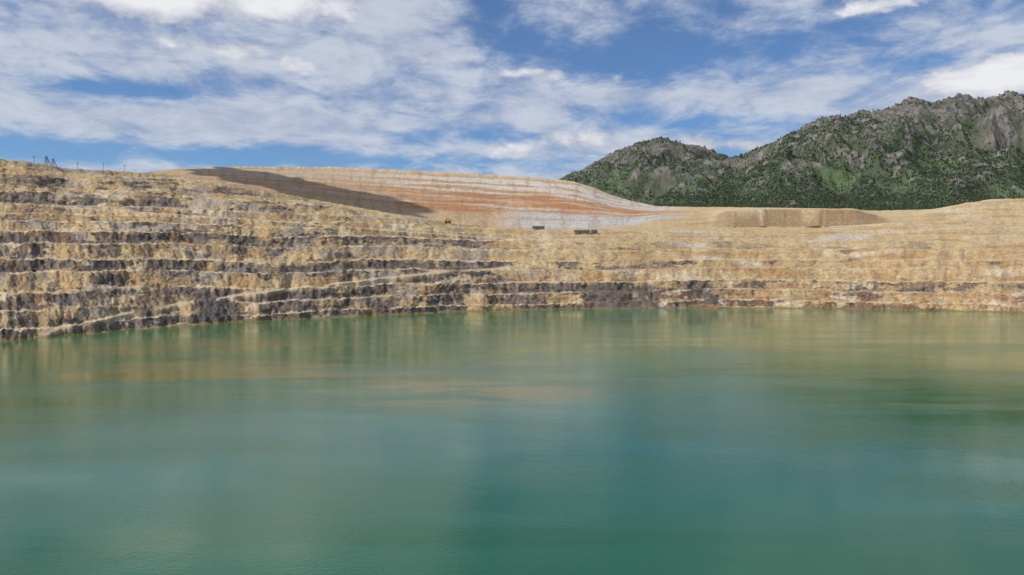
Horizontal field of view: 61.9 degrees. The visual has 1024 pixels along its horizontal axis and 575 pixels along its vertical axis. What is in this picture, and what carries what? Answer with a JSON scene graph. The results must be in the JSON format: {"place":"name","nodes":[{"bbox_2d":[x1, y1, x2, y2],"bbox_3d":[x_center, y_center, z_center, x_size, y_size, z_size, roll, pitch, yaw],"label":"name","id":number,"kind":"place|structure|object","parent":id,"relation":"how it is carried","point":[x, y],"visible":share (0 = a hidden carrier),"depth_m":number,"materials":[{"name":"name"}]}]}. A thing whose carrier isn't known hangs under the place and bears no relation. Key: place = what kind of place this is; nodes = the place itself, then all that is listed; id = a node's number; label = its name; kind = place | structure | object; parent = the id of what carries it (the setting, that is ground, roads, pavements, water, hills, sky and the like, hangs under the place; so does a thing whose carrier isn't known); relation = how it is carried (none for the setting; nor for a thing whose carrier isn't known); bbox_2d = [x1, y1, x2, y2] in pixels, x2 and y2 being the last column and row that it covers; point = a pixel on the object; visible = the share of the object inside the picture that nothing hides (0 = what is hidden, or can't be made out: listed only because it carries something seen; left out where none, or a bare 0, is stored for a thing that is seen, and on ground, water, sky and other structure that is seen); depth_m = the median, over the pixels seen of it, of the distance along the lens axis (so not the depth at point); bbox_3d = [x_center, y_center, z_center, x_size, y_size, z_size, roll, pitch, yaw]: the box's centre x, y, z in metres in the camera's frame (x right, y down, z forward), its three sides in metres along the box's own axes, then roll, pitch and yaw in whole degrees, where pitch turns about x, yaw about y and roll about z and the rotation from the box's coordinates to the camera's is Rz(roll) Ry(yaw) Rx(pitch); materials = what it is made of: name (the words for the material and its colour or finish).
{"place":"outdoors","nodes":[
{"label":"outdoors","id":0,"kind":"place"},
{"bbox_2d":[0,308,1023,574],"bbox_3d":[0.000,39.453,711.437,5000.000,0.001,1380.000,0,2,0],"label":"lake water","id":1,"kind":"structure","parent":0,"point":[698,442],"depth_m":280.40,"materials":[{"name":"teal liquid"}]},
{"bbox_2d":[0,159,1023,341],"bbox_3d":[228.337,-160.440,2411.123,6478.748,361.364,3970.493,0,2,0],"label":"pit terrain","id":2,"kind":"structure","parent":0,"point":[88,251],"depth_m":1177.61,"materials":[{"name":"beige stone"}]},
{"bbox_2d":[532,226,544,229],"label":"mine shed","id":3,"kind":"structure","parent":2,"relation":"on","point":[537,227],"depth_m":1495.02,"materials":[{"name":"metal"}]},
{"bbox_2d":[574,230,589,233],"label":"mine shed","id":4,"kind":"structure","parent":2,"relation":"on","point":[581,231],"depth_m":1454.03,"materials":[{"name":"metal"}]},
{"bbox_2d":[0,0,1023,178],"label":"sky","id":5,"kind":"structure","parent":0,"point":[548,89],"materials":[{"name":"blue"}]},
{"bbox_2d":[559,137,880,210],"bbox_3d":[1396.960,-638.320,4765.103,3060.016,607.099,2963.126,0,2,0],"label":"hill","id":6,"kind":"structure","parent":0,"point":[664,177],"depth_m":4200.32,"materials":[{"name":"green plant"}]},
{"bbox_2d":[661,91,1023,209],"bbox_3d":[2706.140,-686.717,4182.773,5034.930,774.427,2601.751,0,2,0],"label":"mountain","id":7,"kind":"structure","parent":0,"point":[993,120],"depth_m":3675.53,"materials":[{"name":"green plant"}]},
{"bbox_2d":[560,90,1023,210],"bbox_3d":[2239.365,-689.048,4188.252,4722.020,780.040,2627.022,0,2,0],"label":"forest","id":8,"kind":"object","parent":7,"relation":"on","point":[851,203],"visible":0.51,"depth_m":3424.51,"materials":[{"name":"green plant"}]}
]}

